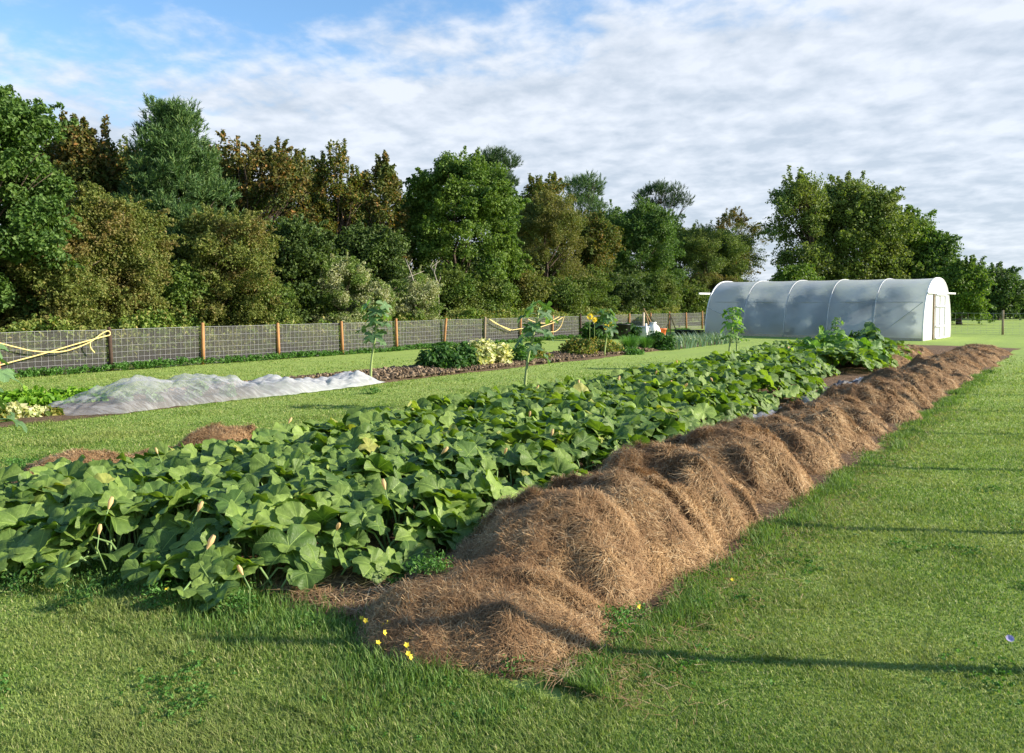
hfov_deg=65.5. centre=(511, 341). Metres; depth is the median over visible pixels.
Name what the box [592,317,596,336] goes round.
yellow bloom
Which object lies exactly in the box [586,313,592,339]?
yellow bloom
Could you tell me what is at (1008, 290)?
field tree
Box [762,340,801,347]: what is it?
squash plant
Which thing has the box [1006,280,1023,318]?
field tree
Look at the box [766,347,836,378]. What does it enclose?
squash plant
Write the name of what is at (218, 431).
hay heap
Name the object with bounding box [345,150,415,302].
turning tree
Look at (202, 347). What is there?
wire fence
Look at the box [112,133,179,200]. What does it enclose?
background tree
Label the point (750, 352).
squash plant
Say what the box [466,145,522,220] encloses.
pine tree
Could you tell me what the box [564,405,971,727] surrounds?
straw bits
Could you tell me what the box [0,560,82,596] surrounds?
weed
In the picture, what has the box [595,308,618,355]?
tall plant
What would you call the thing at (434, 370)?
soil clods
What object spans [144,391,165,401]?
cabbage plant
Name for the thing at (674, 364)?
squash plant
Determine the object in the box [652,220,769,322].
hawthorn tree
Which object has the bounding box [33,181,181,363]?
hawthorn shrub
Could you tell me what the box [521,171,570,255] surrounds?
turning tree
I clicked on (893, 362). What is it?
squash plant
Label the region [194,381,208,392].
cabbage plant
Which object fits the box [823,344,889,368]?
squash plant
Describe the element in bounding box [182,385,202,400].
cabbage plant
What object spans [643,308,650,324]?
leaning timber
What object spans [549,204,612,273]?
background tree
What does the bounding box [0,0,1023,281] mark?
sky
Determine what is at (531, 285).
leafy shrub
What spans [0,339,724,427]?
vegetable bed soil
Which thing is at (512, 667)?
weed
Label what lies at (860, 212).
willow tree
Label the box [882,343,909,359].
squash plant
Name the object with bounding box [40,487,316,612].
squash plant
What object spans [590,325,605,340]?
plant bin
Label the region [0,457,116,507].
squash plant
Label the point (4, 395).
salad plant
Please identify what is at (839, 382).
plastic sheet
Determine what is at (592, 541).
hay heap
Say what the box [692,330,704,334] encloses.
plant bin
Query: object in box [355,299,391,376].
tall plant
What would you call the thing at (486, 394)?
squash plant
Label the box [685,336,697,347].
leek plant
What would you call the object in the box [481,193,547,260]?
background tree
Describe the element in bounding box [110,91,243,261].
pine tree
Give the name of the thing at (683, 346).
leek plant
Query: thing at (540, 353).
leafy bush
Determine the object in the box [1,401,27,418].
kale plant
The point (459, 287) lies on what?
leafy shrub
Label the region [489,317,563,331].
yellow rope
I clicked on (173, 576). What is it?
weed
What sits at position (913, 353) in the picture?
hay heap
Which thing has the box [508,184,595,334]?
hawthorn tree
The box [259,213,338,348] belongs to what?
leafy shrub
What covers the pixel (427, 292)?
climber mound
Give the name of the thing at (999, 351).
hay heap
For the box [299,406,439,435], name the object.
squash plant
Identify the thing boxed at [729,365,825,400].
squash plant
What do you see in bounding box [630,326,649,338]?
white box
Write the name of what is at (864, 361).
squash plant
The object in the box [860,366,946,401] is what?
hay heap
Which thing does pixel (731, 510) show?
hay heap
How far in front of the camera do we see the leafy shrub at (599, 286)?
44.76 m
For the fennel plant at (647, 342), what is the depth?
28.76 m
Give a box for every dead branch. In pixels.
[405,258,422,306]
[430,262,440,314]
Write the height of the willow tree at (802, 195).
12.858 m
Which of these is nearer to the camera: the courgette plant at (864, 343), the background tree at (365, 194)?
the courgette plant at (864, 343)
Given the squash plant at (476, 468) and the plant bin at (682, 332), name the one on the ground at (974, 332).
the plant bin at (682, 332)
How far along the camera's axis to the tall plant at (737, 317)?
20.50 m
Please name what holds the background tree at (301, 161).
on the ground at (974, 332)
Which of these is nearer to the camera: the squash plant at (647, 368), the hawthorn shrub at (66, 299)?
the squash plant at (647, 368)
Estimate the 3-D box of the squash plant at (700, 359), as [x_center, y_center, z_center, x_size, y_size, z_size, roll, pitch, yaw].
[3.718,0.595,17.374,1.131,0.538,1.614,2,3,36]
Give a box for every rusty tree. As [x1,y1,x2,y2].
[33,110,130,214]
[208,129,326,231]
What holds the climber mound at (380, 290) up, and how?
on the ground at (974, 332)
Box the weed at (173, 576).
[154,556,193,583]
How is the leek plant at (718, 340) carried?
on the vegetable bed soil at (139, 401)
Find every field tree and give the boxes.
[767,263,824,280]
[859,204,950,278]
[899,225,972,322]
[931,254,997,324]
[979,261,1023,319]
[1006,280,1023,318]
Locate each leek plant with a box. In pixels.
[673,335,693,348]
[676,338,684,349]
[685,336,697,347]
[688,333,701,346]
[695,337,706,346]
[696,335,709,345]
[700,335,714,345]
[705,335,720,344]
[714,332,725,344]
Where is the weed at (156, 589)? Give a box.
[129,570,192,610]
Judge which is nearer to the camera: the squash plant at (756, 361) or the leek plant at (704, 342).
the squash plant at (756, 361)
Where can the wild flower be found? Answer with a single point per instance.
(1010, 638)
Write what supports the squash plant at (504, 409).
on the squash bed soil at (845, 458)
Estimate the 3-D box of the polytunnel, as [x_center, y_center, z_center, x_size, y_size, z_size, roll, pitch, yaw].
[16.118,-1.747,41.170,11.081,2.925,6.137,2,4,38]
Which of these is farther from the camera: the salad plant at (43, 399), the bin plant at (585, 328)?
the bin plant at (585, 328)
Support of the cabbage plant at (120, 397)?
on the vegetable bed soil at (139, 401)
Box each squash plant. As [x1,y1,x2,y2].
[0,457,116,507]
[0,473,180,578]
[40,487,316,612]
[45,438,258,534]
[115,442,363,548]
[181,417,355,483]
[188,453,487,592]
[257,422,474,485]
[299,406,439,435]
[338,409,540,476]
[347,435,558,537]
[383,394,495,418]
[432,386,533,407]
[434,397,594,449]
[444,416,620,483]
[476,391,626,412]
[497,378,601,397]
[524,406,677,472]
[538,383,668,404]
[547,375,633,388]
[583,369,651,383]
[584,396,706,441]
[601,376,701,393]
[622,385,755,428]
[625,363,687,374]
[626,368,722,384]
[641,360,705,368]
[658,364,751,379]
[666,379,767,415]
[668,357,711,364]
[678,362,758,369]
[693,373,795,413]
[695,350,742,363]
[698,360,752,365]
[725,349,768,356]
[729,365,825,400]
[738,353,810,373]
[742,359,792,384]
[743,345,783,352]
[752,342,790,348]
[752,362,826,387]
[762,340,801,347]
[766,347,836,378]
[777,346,835,362]
[784,344,838,354]
[816,347,878,374]
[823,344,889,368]
[839,346,898,367]
[871,339,912,358]
[882,340,920,353]
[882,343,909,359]
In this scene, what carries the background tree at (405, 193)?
on the ground at (974, 332)
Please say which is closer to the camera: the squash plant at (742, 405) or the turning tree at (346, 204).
the squash plant at (742, 405)
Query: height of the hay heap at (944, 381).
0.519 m
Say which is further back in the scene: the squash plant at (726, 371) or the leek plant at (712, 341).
the leek plant at (712, 341)
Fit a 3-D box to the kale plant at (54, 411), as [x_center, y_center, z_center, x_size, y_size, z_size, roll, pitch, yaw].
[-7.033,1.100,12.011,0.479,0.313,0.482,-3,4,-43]
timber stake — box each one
[642,312,644,325]
[645,323,647,335]
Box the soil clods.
[163,347,653,391]
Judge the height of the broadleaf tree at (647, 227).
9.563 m
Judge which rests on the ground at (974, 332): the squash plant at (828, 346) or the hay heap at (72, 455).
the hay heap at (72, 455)
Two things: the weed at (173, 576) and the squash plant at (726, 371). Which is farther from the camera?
the squash plant at (726, 371)
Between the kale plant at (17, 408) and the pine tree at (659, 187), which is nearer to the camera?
the kale plant at (17, 408)
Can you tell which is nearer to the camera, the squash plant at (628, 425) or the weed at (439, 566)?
the weed at (439, 566)
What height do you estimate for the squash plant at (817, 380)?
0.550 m
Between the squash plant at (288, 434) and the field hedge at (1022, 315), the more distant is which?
the field hedge at (1022, 315)
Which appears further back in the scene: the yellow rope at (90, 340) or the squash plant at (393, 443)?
the yellow rope at (90, 340)
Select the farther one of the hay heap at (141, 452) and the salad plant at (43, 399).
the salad plant at (43, 399)
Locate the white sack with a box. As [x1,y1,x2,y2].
[648,322,660,333]
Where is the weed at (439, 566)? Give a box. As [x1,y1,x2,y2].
[401,549,453,574]
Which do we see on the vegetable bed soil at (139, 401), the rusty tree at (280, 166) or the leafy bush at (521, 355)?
the leafy bush at (521, 355)
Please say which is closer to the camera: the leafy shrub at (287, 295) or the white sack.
the leafy shrub at (287, 295)
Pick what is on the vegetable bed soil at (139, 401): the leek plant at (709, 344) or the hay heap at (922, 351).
the leek plant at (709, 344)
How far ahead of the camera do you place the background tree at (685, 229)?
68.14 m
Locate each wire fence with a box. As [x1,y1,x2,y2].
[0,311,704,376]
[704,310,1023,334]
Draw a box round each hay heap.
[9,447,133,483]
[124,445,180,456]
[176,421,255,446]
[342,552,633,682]
[442,485,681,613]
[543,463,736,579]
[590,437,763,542]
[661,418,817,503]
[717,413,847,474]
[769,397,883,453]
[806,393,894,436]
[812,381,926,422]
[847,354,909,367]
[858,376,933,410]
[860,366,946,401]
[897,345,923,357]
[897,364,960,390]
[899,344,933,355]
[900,353,973,383]
[924,354,983,375]
[939,350,999,367]
[950,343,1015,355]
[953,345,1001,361]
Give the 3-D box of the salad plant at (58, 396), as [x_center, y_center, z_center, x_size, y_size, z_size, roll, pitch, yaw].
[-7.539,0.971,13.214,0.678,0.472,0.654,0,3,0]
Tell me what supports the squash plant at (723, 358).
on the squash bed soil at (845, 458)
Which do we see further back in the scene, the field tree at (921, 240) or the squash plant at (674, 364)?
the field tree at (921, 240)
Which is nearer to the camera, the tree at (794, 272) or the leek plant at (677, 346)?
the leek plant at (677, 346)
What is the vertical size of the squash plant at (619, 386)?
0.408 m
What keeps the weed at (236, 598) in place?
on the ground at (974, 332)
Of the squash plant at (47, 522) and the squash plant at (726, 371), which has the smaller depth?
the squash plant at (47, 522)
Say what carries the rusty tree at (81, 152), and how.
on the ground at (974, 332)
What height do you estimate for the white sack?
0.800 m
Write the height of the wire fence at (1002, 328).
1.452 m
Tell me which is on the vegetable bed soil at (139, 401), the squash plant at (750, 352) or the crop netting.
the crop netting
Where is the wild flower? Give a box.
[1005,635,1023,671]
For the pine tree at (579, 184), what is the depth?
55.73 m
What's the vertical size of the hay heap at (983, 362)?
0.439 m
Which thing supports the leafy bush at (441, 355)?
on the vegetable bed soil at (139, 401)
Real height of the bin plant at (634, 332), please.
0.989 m
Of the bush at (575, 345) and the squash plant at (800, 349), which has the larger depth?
the bush at (575, 345)
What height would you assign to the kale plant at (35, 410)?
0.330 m
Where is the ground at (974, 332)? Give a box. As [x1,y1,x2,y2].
[0,316,1023,752]
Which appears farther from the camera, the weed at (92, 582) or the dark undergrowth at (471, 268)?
the dark undergrowth at (471, 268)
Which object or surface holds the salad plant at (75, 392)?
on the vegetable bed soil at (139, 401)
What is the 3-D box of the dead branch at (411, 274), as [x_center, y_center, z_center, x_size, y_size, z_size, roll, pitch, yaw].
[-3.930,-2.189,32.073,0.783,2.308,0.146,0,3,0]
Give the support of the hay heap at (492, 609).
on the squash bed soil at (845, 458)
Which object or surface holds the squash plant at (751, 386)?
on the squash bed soil at (845, 458)
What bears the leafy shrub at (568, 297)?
on the ground at (974, 332)
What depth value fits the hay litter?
4.66 m
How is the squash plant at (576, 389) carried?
on the squash bed soil at (845, 458)
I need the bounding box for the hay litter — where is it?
[240,349,949,691]
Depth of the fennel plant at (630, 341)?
27.70 m
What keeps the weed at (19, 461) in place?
on the ground at (974, 332)
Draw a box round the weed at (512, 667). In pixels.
[495,650,544,681]
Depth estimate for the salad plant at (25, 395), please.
12.62 m
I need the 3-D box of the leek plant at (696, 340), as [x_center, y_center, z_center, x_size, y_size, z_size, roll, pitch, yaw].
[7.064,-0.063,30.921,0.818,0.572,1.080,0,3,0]
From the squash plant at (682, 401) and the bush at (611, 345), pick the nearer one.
the squash plant at (682, 401)
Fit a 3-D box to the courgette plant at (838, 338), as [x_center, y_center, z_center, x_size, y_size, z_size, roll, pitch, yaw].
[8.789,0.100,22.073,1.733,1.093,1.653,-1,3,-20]
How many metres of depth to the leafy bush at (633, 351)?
26.45 m
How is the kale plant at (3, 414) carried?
on the vegetable bed soil at (139, 401)
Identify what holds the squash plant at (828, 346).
on the squash bed soil at (845, 458)
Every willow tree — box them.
[753,165,845,280]
[795,170,935,280]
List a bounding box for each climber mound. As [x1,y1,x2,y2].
[309,249,376,349]
[364,277,401,334]
[387,265,450,343]
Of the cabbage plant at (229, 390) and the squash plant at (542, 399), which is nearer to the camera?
the squash plant at (542, 399)
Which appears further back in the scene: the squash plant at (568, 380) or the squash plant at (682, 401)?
the squash plant at (568, 380)
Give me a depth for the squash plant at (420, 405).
10.20 m
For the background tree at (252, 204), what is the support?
on the ground at (974, 332)
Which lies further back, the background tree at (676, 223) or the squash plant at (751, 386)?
the background tree at (676, 223)
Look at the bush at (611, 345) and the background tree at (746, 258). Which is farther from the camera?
the background tree at (746, 258)
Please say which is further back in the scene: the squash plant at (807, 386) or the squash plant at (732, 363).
the squash plant at (732, 363)
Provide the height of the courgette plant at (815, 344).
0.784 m
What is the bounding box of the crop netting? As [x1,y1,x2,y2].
[49,370,383,414]
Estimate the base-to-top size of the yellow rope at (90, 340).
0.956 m
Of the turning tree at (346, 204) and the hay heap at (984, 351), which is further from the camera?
the turning tree at (346, 204)
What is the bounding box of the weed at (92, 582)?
[45,560,142,608]
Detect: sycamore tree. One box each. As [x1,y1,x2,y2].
[0,84,84,326]
[390,145,534,337]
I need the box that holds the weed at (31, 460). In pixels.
[21,455,41,469]
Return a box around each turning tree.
[308,138,375,269]
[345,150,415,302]
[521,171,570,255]
[572,208,627,310]
[713,206,772,281]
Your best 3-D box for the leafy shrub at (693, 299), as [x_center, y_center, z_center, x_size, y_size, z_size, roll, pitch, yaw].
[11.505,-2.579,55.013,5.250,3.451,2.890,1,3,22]
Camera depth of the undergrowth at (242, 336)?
24.33 m
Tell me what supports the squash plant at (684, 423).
on the squash bed soil at (845, 458)
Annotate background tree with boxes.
[0,141,86,220]
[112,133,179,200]
[192,144,278,331]
[267,146,340,235]
[333,172,390,228]
[390,192,455,270]
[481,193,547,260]
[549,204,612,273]
[605,199,641,274]
[632,202,686,301]
[676,223,721,321]
[701,230,752,280]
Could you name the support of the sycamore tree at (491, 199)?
on the ground at (974, 332)
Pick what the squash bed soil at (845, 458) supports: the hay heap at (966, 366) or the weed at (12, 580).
the hay heap at (966, 366)
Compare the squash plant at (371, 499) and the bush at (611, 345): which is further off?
the bush at (611, 345)
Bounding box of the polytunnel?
[699,277,955,340]
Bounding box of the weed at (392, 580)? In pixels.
[382,572,408,584]
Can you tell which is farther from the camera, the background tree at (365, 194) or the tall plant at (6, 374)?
the background tree at (365, 194)
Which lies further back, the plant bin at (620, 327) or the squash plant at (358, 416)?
the plant bin at (620, 327)
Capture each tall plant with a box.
[0,344,26,432]
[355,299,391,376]
[510,300,557,384]
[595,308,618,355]
[719,307,743,350]
[731,324,749,350]
[829,317,843,333]
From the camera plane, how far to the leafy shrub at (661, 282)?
51.90 m
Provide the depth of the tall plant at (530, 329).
12.85 m
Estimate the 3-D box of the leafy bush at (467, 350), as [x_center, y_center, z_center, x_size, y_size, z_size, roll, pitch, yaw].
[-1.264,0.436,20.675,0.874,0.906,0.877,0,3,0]
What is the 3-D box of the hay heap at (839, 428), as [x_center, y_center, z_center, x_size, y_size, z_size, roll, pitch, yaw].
[3.698,0.985,9.915,1.783,0.573,1.778,0,3,0]
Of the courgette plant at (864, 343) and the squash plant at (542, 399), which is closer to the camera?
the squash plant at (542, 399)
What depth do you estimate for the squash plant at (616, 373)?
14.07 m
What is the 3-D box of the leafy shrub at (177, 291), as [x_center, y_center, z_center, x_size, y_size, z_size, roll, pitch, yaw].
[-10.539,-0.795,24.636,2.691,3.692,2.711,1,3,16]
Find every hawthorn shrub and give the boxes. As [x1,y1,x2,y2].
[0,223,114,368]
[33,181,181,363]
[163,202,288,357]
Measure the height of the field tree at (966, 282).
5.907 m
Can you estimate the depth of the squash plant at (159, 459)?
6.88 m
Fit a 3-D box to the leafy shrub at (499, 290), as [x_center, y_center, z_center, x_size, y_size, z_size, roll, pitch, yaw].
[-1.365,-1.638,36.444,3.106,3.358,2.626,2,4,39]
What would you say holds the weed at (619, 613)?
on the squash bed soil at (845, 458)
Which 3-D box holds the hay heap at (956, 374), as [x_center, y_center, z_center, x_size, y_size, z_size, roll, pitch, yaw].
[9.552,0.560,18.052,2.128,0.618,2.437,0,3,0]
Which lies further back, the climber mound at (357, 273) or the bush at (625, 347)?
the climber mound at (357, 273)
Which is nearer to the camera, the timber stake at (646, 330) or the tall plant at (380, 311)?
the tall plant at (380, 311)
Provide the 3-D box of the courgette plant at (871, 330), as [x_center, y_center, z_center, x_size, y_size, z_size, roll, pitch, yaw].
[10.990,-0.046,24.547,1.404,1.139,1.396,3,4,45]
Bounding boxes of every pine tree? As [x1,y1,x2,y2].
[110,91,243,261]
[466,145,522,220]
[559,169,611,218]
[631,177,695,220]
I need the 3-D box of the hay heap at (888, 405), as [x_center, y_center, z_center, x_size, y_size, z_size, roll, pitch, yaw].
[5.361,0.881,12.167,1.853,0.557,1.717,0,3,0]
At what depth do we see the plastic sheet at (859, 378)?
16.29 m
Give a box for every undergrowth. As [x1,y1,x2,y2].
[0,195,647,333]
[0,302,680,365]
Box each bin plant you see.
[580,317,610,340]
[610,322,641,338]
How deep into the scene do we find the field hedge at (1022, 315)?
83.53 m
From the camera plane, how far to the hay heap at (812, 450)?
8.27 m
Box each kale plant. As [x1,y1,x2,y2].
[0,407,9,420]
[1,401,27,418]
[18,404,48,417]
[38,404,64,415]
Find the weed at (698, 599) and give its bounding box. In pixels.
[691,592,714,611]
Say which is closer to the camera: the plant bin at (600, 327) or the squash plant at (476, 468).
the squash plant at (476, 468)
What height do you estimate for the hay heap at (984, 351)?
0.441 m
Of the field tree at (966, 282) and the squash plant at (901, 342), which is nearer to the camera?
the squash plant at (901, 342)
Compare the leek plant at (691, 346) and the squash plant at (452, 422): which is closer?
the squash plant at (452, 422)
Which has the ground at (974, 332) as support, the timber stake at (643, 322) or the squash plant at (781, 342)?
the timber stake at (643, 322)
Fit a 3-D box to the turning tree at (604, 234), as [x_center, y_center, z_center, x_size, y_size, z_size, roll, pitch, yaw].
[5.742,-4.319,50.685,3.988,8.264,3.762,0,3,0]
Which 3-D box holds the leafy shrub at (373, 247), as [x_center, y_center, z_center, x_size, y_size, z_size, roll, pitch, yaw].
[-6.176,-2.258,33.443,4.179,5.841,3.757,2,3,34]
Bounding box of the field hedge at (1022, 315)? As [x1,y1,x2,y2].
[966,312,1023,318]
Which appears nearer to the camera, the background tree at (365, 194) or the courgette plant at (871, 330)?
the courgette plant at (871, 330)
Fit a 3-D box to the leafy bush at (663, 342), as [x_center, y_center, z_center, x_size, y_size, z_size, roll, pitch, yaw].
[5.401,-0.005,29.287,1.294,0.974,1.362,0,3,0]
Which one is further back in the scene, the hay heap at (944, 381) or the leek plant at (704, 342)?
the leek plant at (704, 342)
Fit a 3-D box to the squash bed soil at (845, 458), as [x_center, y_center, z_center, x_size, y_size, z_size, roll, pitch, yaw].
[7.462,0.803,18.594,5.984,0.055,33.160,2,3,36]
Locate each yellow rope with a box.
[0,330,110,365]
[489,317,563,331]
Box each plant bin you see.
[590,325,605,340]
[614,324,631,338]
[674,330,692,335]
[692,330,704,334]
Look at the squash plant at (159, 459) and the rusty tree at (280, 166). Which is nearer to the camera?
the squash plant at (159, 459)
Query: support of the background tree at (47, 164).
on the ground at (974, 332)
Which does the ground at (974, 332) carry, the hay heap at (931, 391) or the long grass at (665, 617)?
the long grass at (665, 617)
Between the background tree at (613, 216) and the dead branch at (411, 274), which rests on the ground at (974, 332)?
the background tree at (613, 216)
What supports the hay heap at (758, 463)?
on the squash bed soil at (845, 458)
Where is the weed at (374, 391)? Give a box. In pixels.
[360,386,380,393]
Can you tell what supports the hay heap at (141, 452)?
on the ground at (974, 332)
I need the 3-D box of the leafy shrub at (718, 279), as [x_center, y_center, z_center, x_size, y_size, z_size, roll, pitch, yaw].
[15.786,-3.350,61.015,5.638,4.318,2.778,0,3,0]
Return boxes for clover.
[0,456,1023,741]
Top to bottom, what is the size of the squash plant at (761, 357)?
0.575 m
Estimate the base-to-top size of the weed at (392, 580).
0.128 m
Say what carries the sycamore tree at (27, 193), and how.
on the ground at (974, 332)
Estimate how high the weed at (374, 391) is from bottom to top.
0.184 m
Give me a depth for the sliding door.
37.76 m
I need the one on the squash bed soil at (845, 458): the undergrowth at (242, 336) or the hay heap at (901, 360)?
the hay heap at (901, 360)
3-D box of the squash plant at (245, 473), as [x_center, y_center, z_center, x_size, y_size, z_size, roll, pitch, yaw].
[-2.147,1.170,6.235,1.876,0.517,1.669,3,4,41]
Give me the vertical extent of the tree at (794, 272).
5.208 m
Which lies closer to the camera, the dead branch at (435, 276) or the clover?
the clover
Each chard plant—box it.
[468,338,496,364]
[488,338,515,363]
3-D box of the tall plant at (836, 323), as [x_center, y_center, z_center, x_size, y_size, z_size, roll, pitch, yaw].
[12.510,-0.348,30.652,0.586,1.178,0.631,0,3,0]
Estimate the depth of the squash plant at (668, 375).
13.52 m
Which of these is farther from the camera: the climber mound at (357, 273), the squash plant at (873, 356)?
the climber mound at (357, 273)
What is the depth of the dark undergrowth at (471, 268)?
35.81 m
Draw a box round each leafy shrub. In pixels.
[138,257,220,359]
[226,275,302,354]
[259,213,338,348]
[320,218,411,320]
[413,262,489,340]
[446,270,520,340]
[483,262,555,337]
[518,270,592,335]
[554,264,621,314]
[585,269,656,313]
[630,266,685,325]
[646,279,709,326]
[685,270,737,321]
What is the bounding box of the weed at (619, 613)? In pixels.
[594,599,650,639]
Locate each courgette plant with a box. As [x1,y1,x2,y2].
[795,340,839,365]
[798,325,853,362]
[840,337,889,366]
[849,321,889,341]
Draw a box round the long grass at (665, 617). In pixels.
[19,369,999,752]
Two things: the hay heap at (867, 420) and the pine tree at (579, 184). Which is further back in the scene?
the pine tree at (579, 184)
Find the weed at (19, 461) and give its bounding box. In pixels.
[0,452,53,483]
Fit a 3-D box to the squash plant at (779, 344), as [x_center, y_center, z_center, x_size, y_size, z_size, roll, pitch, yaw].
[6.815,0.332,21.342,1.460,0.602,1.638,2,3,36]
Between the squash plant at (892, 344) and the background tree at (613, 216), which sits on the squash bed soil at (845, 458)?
the squash plant at (892, 344)
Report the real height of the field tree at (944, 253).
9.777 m
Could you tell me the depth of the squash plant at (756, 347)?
20.16 m
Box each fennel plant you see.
[614,334,642,347]
[632,335,657,347]
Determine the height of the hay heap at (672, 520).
0.606 m
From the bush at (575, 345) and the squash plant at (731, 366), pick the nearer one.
the squash plant at (731, 366)
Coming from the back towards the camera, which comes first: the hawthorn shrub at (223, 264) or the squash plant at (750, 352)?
the hawthorn shrub at (223, 264)
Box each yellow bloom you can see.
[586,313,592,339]
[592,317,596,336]
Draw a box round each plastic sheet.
[748,396,812,417]
[805,377,862,399]
[830,380,859,385]
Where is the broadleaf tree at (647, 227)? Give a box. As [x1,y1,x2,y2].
[610,193,689,325]
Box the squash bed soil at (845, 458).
[99,344,1019,626]
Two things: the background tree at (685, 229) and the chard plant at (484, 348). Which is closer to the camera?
the chard plant at (484, 348)
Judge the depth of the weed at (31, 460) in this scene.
8.14 m
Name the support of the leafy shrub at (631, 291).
on the ground at (974, 332)
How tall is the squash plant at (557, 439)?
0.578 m
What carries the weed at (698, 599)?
on the ground at (974, 332)
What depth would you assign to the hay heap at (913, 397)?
13.07 m
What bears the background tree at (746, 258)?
on the ground at (974, 332)
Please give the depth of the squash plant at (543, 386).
12.23 m
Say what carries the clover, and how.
on the ground at (974, 332)
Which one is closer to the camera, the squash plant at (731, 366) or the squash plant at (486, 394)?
the squash plant at (486, 394)
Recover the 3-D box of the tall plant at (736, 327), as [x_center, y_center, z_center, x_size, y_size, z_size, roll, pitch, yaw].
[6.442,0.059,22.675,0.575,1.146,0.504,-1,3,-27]
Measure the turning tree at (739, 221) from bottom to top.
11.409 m
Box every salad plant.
[0,390,14,404]
[2,384,37,405]
[30,385,57,406]
[47,387,75,404]
[59,386,92,402]
[83,385,108,402]
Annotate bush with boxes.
[414,341,469,368]
[453,341,479,366]
[509,343,535,363]
[532,347,553,358]
[558,336,598,354]
[589,336,624,352]
[618,345,635,350]
[622,348,644,354]
[646,329,675,350]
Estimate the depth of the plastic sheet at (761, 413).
12.00 m
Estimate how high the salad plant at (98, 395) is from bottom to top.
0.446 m
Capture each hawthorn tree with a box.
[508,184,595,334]
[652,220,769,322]
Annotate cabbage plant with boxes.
[114,391,133,402]
[134,388,150,394]
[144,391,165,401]
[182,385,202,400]
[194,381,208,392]
[219,383,237,396]
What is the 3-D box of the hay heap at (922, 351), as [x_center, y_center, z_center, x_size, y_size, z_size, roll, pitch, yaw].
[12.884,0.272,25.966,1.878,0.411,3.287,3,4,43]
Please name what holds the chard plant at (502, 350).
on the vegetable bed soil at (139, 401)
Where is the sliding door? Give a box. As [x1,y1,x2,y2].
[934,294,946,338]
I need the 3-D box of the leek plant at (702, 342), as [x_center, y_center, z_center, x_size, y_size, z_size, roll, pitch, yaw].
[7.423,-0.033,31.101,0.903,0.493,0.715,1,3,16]
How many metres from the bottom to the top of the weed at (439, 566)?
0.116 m
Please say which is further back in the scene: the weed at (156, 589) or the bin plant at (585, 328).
the bin plant at (585, 328)
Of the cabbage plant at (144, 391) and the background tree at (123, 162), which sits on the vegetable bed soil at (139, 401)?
the cabbage plant at (144, 391)
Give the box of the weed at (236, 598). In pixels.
[209,582,261,616]

